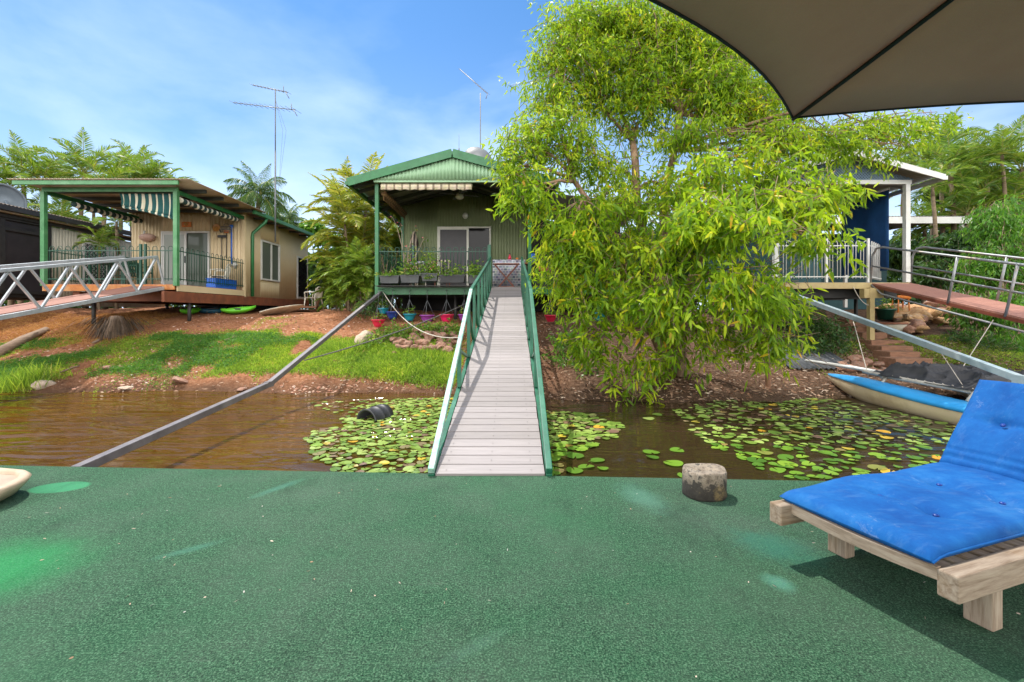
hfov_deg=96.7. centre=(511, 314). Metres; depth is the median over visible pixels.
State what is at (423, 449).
lily pad
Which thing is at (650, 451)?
lily pad
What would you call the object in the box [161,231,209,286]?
sliding door
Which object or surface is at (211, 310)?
kayak
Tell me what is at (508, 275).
folding stand
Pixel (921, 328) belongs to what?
rock
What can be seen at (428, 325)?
creeper
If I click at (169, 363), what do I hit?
pebbles
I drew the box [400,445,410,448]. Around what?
lily pad
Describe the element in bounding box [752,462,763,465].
lily pad
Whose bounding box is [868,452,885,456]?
lily pad
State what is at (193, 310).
kayak
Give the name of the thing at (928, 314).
rock
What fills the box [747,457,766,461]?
lily pad
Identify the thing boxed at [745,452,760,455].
lily pad
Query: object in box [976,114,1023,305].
palm tree
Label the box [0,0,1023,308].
sky
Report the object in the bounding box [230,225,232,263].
broom
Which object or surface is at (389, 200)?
side blind
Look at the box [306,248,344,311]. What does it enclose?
cane palm
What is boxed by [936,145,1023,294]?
palm tree
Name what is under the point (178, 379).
flat stone
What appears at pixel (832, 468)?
lily pad
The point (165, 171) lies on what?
palm tree
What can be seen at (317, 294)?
plastic chair
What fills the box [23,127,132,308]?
palm tree
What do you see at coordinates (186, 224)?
wall plaque
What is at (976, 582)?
sun lounger
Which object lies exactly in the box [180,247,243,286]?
balcony fence
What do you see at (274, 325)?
grass tufts
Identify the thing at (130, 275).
patio chair
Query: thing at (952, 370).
mooring rope
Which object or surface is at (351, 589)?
leaf debris
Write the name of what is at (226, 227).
wire basket
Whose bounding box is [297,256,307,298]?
back door
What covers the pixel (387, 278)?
planter box
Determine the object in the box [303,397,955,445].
lily pads
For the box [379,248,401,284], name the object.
balcony fence
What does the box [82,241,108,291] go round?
screen door
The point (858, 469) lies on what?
lily pad
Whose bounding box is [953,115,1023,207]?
palm tree
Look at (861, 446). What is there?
lily pad
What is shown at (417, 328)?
mooring rope
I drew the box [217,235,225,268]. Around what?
broom
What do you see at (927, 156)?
palm tree
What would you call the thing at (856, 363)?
rock
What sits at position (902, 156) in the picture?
palm tree
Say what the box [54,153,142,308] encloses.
palm tree
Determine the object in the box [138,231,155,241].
shell lamp
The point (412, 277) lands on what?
planter box
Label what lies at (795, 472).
lily pad
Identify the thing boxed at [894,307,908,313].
rock
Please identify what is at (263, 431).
water
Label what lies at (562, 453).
lily pad
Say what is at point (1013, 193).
palm tree
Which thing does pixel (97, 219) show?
palm tree
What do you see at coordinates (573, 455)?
lily pad
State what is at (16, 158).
palm tree
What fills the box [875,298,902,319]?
green pot
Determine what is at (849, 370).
rock
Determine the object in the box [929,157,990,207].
palm tree
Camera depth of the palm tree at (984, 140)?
18.07 m
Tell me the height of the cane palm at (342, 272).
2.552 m
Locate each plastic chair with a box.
[209,264,231,278]
[304,286,323,308]
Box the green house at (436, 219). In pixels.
[345,149,648,319]
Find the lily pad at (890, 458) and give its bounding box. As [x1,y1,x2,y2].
[886,457,901,459]
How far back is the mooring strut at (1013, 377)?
7.62 m
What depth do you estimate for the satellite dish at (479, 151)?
16.48 m
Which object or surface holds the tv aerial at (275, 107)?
attached to the tan house at (275, 274)
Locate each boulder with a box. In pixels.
[31,380,55,389]
[354,330,373,344]
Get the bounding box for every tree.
[0,129,75,303]
[0,145,79,210]
[0,155,60,305]
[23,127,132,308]
[24,192,77,231]
[27,194,98,308]
[29,154,96,210]
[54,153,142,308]
[71,145,148,308]
[71,223,124,309]
[83,207,131,308]
[103,139,168,241]
[112,144,173,178]
[125,152,199,182]
[299,218,339,308]
[476,0,973,406]
[879,140,938,282]
[886,125,972,237]
[889,155,982,284]
[890,193,958,303]
[900,105,990,288]
[911,123,1023,289]
[912,190,997,291]
[914,166,1023,292]
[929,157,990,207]
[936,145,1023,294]
[937,128,1013,164]
[947,133,1023,291]
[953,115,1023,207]
[957,171,1023,292]
[961,168,1014,294]
[975,170,1023,300]
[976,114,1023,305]
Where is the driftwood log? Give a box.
[0,327,49,355]
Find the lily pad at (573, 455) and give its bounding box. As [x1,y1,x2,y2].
[567,453,583,457]
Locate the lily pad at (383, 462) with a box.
[379,460,389,464]
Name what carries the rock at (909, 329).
on the ground at (332, 318)
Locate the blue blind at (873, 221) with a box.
[842,187,889,274]
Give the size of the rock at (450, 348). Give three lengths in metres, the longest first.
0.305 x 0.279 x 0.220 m
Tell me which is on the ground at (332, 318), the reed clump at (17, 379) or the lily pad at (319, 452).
the reed clump at (17, 379)
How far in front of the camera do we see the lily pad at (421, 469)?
4.81 m
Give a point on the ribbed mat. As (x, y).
(830, 357)
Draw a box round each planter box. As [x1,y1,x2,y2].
[373,270,401,283]
[391,249,423,282]
[415,247,446,280]
[432,259,477,282]
[462,259,483,283]
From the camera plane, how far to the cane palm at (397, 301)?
20.43 m
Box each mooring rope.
[304,303,465,360]
[382,291,457,337]
[853,321,869,378]
[942,354,968,394]
[963,320,992,365]
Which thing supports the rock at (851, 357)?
on the ground at (332, 318)
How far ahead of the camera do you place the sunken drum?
7.17 m
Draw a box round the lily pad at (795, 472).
[789,471,804,473]
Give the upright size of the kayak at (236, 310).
0.294 m
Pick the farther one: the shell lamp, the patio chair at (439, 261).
the shell lamp
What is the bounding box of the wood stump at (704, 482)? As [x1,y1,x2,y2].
[682,463,726,501]
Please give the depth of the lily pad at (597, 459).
5.13 m
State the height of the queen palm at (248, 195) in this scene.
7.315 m
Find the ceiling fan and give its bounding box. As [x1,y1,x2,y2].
[439,183,478,199]
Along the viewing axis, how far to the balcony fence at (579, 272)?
14.00 m
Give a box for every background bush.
[14,218,123,303]
[308,232,391,305]
[621,212,699,285]
[889,167,1023,280]
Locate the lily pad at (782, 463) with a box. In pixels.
[777,461,797,466]
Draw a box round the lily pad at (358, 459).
[351,458,364,461]
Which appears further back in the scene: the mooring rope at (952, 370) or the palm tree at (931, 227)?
the palm tree at (931, 227)
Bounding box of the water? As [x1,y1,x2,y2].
[0,391,955,480]
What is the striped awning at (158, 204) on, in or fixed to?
attached to the tan house at (275, 274)
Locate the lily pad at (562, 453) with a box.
[553,452,566,455]
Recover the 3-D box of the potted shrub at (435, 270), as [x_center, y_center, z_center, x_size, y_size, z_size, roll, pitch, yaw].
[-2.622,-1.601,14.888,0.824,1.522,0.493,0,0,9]
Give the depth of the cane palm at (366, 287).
14.91 m
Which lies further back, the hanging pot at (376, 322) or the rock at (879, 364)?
the hanging pot at (376, 322)
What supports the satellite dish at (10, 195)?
attached to the screened house at (19, 238)
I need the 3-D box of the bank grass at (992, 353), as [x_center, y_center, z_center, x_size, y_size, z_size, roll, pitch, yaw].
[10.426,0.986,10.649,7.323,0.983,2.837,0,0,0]
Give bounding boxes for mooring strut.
[71,291,381,466]
[780,291,1023,383]
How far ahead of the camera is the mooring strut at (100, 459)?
5.58 m
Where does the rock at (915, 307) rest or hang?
on the ground at (332, 318)
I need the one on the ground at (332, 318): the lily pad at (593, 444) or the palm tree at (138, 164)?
the palm tree at (138, 164)
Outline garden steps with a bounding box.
[837,319,932,367]
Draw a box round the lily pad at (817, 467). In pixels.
[812,466,823,469]
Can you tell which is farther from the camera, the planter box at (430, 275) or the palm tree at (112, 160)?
the palm tree at (112, 160)
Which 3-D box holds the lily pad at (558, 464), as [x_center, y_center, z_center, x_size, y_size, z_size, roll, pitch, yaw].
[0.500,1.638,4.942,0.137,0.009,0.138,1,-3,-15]
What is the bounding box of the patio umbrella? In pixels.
[648,0,1023,120]
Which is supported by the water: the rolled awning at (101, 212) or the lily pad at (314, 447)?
the lily pad at (314, 447)
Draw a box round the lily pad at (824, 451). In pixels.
[817,450,832,453]
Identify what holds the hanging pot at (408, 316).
hanging from the green house at (436, 219)
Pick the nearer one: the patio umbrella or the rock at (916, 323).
the patio umbrella
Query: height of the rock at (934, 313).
0.325 m
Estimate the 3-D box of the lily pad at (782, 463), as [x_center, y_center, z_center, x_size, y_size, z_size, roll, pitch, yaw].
[3.011,1.637,4.979,0.200,0.010,0.199,0,2,-22]
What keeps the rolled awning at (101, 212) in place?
attached to the tan house at (275, 274)
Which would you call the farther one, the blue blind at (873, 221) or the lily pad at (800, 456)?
the blue blind at (873, 221)
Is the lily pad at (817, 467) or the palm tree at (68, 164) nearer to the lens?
the lily pad at (817, 467)
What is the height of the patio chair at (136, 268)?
0.911 m
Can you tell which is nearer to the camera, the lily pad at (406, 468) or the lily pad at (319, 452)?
the lily pad at (406, 468)
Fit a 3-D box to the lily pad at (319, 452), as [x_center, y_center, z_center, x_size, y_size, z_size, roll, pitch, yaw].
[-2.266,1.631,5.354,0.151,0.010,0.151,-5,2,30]
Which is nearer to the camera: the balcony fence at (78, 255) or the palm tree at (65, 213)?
the balcony fence at (78, 255)
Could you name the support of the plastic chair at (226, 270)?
on the tan house at (275, 274)
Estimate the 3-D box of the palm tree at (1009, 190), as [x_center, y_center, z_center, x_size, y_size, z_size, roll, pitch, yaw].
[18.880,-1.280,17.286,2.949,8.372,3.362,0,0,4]
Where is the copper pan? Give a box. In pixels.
[212,224,220,231]
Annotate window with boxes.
[260,240,279,281]
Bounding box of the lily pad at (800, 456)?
[796,454,808,457]
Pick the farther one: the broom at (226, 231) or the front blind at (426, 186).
the broom at (226, 231)
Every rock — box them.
[398,338,405,344]
[399,345,409,349]
[414,339,425,345]
[424,330,434,338]
[434,332,442,338]
[436,342,447,349]
[440,346,452,352]
[834,364,845,371]
[844,364,857,371]
[847,355,859,360]
[851,360,867,367]
[860,359,872,365]
[872,361,884,367]
[893,312,906,319]
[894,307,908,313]
[902,314,924,321]
[902,325,916,333]
[907,309,932,320]
[909,321,925,326]
[910,306,923,309]
[911,313,923,317]
[915,325,929,330]
[923,301,946,307]
[923,314,927,322]
[927,308,945,318]
[932,317,950,324]
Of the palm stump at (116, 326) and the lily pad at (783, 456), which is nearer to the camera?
the lily pad at (783, 456)
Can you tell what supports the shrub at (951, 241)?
on the ground at (332, 318)
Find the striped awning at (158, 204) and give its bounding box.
[120,193,172,219]
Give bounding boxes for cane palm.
[296,151,400,309]
[300,156,393,309]
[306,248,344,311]
[319,236,374,310]
[332,207,400,292]
[334,243,389,315]
[371,220,400,307]
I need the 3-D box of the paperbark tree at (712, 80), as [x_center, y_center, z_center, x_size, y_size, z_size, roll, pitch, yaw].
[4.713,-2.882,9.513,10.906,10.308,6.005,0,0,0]
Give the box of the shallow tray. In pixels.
[0,468,31,500]
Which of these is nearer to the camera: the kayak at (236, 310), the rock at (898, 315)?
the rock at (898, 315)
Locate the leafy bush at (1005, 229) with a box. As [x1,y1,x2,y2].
[938,194,1023,352]
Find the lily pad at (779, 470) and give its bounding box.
[769,467,785,472]
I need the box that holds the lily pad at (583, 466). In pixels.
[578,464,593,467]
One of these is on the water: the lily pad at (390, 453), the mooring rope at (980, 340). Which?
the lily pad at (390, 453)
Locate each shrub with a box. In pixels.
[351,291,394,319]
[357,227,408,284]
[419,248,443,284]
[541,328,602,378]
[777,296,865,356]
[912,226,993,292]
[941,322,1021,352]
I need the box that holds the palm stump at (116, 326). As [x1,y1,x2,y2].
[68,315,162,345]
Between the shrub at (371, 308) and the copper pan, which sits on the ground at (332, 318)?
the shrub at (371, 308)
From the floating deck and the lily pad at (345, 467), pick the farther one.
the lily pad at (345, 467)
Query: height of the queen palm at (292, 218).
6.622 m
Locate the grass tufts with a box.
[117,316,471,349]
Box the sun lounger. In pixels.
[770,499,1023,631]
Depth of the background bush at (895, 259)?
23.08 m
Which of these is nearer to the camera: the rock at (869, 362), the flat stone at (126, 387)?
the flat stone at (126, 387)
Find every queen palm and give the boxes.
[223,161,295,221]
[279,200,306,227]
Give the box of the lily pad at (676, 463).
[664,460,682,465]
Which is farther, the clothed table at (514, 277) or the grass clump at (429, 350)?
the clothed table at (514, 277)
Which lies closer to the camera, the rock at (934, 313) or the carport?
the rock at (934, 313)
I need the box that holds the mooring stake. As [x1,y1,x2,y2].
[765,365,770,388]
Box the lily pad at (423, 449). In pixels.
[417,448,428,450]
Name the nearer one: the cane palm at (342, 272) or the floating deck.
the floating deck
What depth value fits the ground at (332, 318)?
10.24 m
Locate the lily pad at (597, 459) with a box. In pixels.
[589,458,603,461]
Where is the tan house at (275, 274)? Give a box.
[6,178,314,323]
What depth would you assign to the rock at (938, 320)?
13.28 m
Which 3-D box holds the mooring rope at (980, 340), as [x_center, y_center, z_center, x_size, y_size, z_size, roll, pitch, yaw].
[8.719,0.604,8.550,1.560,0.997,0.016,0,0,-27]
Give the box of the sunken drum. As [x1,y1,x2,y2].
[357,404,393,421]
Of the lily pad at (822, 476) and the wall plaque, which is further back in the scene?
the wall plaque
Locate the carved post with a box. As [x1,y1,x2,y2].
[410,231,418,284]
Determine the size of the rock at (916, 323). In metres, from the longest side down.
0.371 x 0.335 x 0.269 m
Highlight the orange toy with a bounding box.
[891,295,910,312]
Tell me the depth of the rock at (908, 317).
12.54 m
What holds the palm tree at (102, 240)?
on the ground at (332, 318)
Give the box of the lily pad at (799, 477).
[794,475,809,479]
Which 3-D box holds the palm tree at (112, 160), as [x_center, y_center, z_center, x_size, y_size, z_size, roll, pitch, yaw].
[-18.202,-3.775,21.021,3.271,8.145,2.870,0,0,-38]
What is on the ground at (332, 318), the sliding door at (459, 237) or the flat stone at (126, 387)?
the flat stone at (126, 387)
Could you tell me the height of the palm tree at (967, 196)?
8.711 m
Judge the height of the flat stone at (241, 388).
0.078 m
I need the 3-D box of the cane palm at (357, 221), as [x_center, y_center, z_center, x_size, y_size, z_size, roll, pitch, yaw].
[-6.136,-3.326,17.518,4.095,6.564,4.180,0,0,21]
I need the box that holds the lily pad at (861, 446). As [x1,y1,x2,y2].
[851,444,866,448]
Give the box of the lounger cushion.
[780,379,1023,563]
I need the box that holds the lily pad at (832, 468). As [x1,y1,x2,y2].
[828,466,841,470]
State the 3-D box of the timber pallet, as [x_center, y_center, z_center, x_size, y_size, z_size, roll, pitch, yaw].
[-8.450,-0.285,18.400,1.500,0.070,1.000,0,0,0]
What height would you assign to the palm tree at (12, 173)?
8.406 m
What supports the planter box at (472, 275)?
on the green house at (436, 219)
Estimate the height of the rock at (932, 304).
0.386 m
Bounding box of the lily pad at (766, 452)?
[757,450,772,454]
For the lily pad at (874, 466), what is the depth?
4.87 m
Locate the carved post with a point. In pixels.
(414, 241)
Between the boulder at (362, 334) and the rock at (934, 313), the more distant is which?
the rock at (934, 313)
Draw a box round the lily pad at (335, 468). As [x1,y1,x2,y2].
[330,467,340,470]
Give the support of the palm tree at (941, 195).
on the ground at (332, 318)
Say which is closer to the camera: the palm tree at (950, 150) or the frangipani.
the frangipani
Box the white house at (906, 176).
[672,151,947,339]
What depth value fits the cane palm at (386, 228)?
19.29 m
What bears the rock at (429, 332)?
on the ground at (332, 318)
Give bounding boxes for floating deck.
[0,465,1023,681]
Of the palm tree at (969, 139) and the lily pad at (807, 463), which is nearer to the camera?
the lily pad at (807, 463)
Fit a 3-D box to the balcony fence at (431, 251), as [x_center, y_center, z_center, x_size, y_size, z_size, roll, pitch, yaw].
[-2.395,-1.480,14.000,3.390,1.280,0.060,0,0,0]
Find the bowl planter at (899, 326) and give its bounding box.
[875,322,908,334]
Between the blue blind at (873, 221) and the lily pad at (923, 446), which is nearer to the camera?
the lily pad at (923, 446)
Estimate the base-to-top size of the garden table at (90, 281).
0.750 m
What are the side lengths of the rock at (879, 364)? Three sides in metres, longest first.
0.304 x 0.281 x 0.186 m
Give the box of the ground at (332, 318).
[0,306,1023,402]
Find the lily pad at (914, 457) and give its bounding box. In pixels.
[906,455,923,459]
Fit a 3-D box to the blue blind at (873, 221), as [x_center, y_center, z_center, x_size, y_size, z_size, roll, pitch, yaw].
[10.220,-2.330,13.225,0.080,2.260,1.750,0,0,0]
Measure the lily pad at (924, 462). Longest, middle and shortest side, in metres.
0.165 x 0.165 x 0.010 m
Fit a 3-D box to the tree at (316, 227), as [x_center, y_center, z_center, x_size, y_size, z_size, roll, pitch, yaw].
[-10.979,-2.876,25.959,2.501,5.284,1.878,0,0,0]
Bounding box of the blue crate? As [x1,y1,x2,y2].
[205,278,235,288]
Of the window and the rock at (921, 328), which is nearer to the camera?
the rock at (921, 328)
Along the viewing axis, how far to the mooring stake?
9.01 m
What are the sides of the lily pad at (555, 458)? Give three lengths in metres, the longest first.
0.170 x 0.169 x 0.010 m
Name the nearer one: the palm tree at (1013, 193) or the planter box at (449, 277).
the planter box at (449, 277)
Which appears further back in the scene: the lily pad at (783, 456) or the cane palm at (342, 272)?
the cane palm at (342, 272)
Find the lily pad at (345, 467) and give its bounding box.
[342,466,353,469]
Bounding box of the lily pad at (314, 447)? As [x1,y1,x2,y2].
[310,445,320,448]
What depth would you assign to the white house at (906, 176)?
12.00 m
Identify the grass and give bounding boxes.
[0,328,466,392]
[810,333,1023,376]
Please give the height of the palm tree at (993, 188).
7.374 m
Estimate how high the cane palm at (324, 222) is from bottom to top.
6.105 m
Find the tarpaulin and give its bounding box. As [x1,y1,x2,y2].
[873,361,1023,390]
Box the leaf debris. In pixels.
[42,483,1019,676]
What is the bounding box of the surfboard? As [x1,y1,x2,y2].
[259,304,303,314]
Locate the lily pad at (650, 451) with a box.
[643,450,659,453]
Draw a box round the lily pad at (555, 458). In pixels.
[551,456,560,460]
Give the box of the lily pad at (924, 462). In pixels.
[910,460,928,463]
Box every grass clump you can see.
[323,335,376,358]
[394,349,449,375]
[403,342,454,363]
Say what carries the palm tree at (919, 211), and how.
on the ground at (332, 318)
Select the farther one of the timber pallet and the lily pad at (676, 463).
the timber pallet
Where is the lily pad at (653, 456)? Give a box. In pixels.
[646,455,658,458]
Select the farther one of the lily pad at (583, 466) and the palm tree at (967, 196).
the palm tree at (967, 196)
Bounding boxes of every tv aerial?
[229,84,299,241]
[460,69,487,147]
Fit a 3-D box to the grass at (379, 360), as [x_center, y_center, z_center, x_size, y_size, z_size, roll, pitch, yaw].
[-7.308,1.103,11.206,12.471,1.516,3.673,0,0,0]
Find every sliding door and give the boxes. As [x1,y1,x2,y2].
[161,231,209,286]
[437,227,490,284]
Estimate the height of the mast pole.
0.187 m
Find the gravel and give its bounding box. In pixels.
[153,311,803,339]
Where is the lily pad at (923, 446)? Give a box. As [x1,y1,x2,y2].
[915,445,931,448]
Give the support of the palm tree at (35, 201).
on the ground at (332, 318)
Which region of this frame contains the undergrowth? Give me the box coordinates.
[1,247,1015,309]
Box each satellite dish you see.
[0,183,27,213]
[465,147,491,158]
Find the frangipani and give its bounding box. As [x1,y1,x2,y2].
[388,213,427,284]
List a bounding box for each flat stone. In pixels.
[117,386,132,389]
[172,376,188,382]
[237,387,246,390]
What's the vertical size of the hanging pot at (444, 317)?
0.981 m
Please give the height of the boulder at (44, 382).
0.236 m
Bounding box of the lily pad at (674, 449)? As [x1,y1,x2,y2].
[670,447,683,451]
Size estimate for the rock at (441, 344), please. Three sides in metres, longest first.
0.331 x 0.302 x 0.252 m
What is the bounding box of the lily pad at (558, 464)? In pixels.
[552,463,563,466]
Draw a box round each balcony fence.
[48,244,172,283]
[48,247,135,283]
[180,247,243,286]
[379,245,487,284]
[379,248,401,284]
[531,250,643,283]
[779,238,869,281]
[870,241,881,280]
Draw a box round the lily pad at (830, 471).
[823,470,838,474]
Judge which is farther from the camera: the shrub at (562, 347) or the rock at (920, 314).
the rock at (920, 314)
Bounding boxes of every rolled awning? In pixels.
[71,202,142,222]
[180,197,239,221]
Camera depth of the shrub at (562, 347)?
10.51 m
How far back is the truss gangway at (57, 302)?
10.56 m
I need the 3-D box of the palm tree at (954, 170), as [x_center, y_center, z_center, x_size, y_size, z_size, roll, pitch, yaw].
[14.844,-2.432,16.269,2.347,6.724,2.443,0,0,-18]
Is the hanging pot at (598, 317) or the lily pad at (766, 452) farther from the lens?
the hanging pot at (598, 317)
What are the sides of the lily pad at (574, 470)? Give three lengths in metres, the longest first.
0.180 x 0.179 x 0.009 m
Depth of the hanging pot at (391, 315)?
13.68 m
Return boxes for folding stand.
[493,263,518,286]
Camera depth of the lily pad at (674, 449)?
5.52 m
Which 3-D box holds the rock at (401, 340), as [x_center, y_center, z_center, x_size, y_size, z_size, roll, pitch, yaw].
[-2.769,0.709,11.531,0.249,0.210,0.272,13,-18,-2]
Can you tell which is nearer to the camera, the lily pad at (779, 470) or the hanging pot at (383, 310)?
the lily pad at (779, 470)
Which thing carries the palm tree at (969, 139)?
on the ground at (332, 318)
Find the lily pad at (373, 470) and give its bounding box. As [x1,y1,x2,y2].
[369,468,379,471]
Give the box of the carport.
[758,216,971,309]
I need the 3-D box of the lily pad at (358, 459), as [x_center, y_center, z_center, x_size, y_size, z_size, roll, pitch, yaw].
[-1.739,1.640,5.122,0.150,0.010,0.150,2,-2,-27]
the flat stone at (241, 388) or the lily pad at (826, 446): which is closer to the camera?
the lily pad at (826, 446)
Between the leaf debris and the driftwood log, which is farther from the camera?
the driftwood log
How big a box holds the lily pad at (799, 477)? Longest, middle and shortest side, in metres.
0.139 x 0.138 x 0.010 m
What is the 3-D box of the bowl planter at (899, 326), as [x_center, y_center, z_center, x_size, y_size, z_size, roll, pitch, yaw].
[10.277,0.387,12.400,0.800,0.330,0.794,0,0,0]
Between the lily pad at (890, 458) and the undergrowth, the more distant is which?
the undergrowth
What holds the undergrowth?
on the ground at (332, 318)
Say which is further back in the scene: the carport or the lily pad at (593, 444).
the carport
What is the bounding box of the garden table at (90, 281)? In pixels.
[88,262,143,283]
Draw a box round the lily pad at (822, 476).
[816,474,832,478]
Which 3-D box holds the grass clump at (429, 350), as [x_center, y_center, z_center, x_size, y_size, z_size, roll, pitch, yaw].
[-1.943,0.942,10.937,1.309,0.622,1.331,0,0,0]
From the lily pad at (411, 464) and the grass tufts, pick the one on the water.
the lily pad at (411, 464)
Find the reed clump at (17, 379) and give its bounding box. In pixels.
[0,356,72,393]
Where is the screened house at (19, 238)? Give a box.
[0,203,164,306]
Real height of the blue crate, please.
0.325 m
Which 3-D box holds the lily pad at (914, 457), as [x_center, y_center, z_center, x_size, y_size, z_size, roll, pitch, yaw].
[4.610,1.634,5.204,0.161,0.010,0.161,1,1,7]
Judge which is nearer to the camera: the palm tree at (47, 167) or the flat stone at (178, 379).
the flat stone at (178, 379)
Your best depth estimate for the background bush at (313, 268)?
22.42 m
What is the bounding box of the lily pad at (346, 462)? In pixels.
[338,460,351,463]
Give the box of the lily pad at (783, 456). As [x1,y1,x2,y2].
[777,454,793,459]
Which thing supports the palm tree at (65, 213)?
on the ground at (332, 318)
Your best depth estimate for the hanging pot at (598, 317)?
13.47 m
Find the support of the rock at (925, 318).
on the ground at (332, 318)
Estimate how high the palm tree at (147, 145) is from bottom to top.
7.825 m
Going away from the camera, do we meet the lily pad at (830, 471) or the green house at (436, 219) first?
the lily pad at (830, 471)
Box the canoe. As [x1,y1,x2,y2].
[828,370,973,424]
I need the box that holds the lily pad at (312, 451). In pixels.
[308,449,318,452]
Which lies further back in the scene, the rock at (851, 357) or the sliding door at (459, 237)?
the sliding door at (459, 237)
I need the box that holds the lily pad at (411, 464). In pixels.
[403,463,414,465]
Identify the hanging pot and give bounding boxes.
[371,289,386,326]
[378,296,388,313]
[385,290,399,318]
[402,290,417,320]
[419,300,434,322]
[439,290,453,321]
[457,300,471,320]
[544,290,555,321]
[592,308,605,320]
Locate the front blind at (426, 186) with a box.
[381,184,472,189]
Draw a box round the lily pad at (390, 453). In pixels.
[385,452,397,454]
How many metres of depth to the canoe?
7.68 m
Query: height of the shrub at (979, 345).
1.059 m
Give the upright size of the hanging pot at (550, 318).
0.964 m
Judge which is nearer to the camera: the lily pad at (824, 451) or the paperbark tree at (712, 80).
the lily pad at (824, 451)
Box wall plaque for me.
[182,222,190,226]
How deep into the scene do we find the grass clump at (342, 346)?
11.54 m
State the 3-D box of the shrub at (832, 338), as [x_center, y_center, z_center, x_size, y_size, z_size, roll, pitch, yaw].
[7.703,0.368,11.513,2.290,1.948,1.742,0,0,0]
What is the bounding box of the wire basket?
[221,224,231,229]
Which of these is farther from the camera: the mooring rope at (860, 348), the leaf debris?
the mooring rope at (860, 348)
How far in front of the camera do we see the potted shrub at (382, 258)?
14.45 m
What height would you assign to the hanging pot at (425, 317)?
0.999 m
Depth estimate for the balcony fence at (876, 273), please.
12.44 m
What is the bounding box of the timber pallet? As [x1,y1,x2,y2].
[278,306,326,307]
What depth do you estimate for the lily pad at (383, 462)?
5.02 m
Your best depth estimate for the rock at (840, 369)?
10.18 m
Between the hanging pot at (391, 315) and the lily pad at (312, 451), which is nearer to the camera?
the lily pad at (312, 451)
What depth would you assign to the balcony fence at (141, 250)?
13.01 m
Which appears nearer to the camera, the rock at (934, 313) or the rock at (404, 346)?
the rock at (404, 346)
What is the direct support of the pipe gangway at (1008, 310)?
attached to the white house at (906, 176)
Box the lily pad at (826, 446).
[820,445,833,448]
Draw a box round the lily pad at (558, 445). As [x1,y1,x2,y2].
[553,443,565,446]
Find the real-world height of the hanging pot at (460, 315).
0.948 m
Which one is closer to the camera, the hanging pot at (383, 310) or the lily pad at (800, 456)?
the lily pad at (800, 456)
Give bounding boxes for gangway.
[0,256,164,319]
[428,257,552,475]
[869,246,1023,332]
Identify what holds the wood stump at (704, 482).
on the floating deck
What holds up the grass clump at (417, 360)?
on the ground at (332, 318)
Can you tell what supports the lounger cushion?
on the sun lounger
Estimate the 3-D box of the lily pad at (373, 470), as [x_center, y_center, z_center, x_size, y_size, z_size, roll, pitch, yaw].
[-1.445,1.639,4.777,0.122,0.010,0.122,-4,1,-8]
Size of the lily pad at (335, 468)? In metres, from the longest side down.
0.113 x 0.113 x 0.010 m
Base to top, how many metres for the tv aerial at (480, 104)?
5.592 m
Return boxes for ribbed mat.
[770,348,848,369]
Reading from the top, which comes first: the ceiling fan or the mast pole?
the ceiling fan
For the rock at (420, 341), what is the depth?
11.49 m
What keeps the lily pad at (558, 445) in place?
on the water
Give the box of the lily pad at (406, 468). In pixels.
[403,466,415,470]
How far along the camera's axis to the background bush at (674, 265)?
18.80 m
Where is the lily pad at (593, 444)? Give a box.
[585,443,598,445]
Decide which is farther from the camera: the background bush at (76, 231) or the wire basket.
the background bush at (76, 231)
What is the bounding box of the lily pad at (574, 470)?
[566,467,582,472]
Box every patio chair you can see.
[112,263,138,283]
[123,257,153,283]
[433,260,449,284]
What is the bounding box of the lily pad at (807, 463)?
[801,461,815,465]
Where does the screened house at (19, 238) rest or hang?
on the ground at (332, 318)
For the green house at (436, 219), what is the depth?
17.20 m
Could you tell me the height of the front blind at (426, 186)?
0.220 m
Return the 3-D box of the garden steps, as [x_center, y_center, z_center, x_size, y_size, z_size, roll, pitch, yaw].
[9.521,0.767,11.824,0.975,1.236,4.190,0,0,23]
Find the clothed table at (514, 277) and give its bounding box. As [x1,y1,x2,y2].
[493,260,525,286]
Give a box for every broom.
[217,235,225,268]
[224,230,228,258]
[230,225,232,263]
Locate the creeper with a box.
[364,314,465,348]
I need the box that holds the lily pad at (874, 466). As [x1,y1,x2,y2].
[867,464,887,469]
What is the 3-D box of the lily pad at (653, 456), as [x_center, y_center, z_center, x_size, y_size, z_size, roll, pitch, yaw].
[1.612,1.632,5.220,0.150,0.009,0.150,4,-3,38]
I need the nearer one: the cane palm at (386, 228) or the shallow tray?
the shallow tray
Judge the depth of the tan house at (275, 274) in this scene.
16.25 m
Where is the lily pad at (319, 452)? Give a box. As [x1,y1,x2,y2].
[312,451,325,454]
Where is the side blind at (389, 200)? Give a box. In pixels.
[381,191,406,218]
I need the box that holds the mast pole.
[805,359,879,370]
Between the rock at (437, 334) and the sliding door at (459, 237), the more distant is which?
the sliding door at (459, 237)
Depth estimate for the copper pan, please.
16.21 m
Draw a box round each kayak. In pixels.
[179,307,200,313]
[196,307,225,313]
[221,305,255,313]
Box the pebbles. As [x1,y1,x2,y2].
[2,333,405,393]
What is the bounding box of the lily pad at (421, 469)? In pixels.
[418,467,427,471]
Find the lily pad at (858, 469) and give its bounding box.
[852,467,870,471]
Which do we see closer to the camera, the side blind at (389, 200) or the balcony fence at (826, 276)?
the balcony fence at (826, 276)
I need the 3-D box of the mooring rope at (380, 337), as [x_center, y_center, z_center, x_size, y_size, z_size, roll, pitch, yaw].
[-2.631,0.286,10.801,0.028,1.234,4.870,0,0,35]

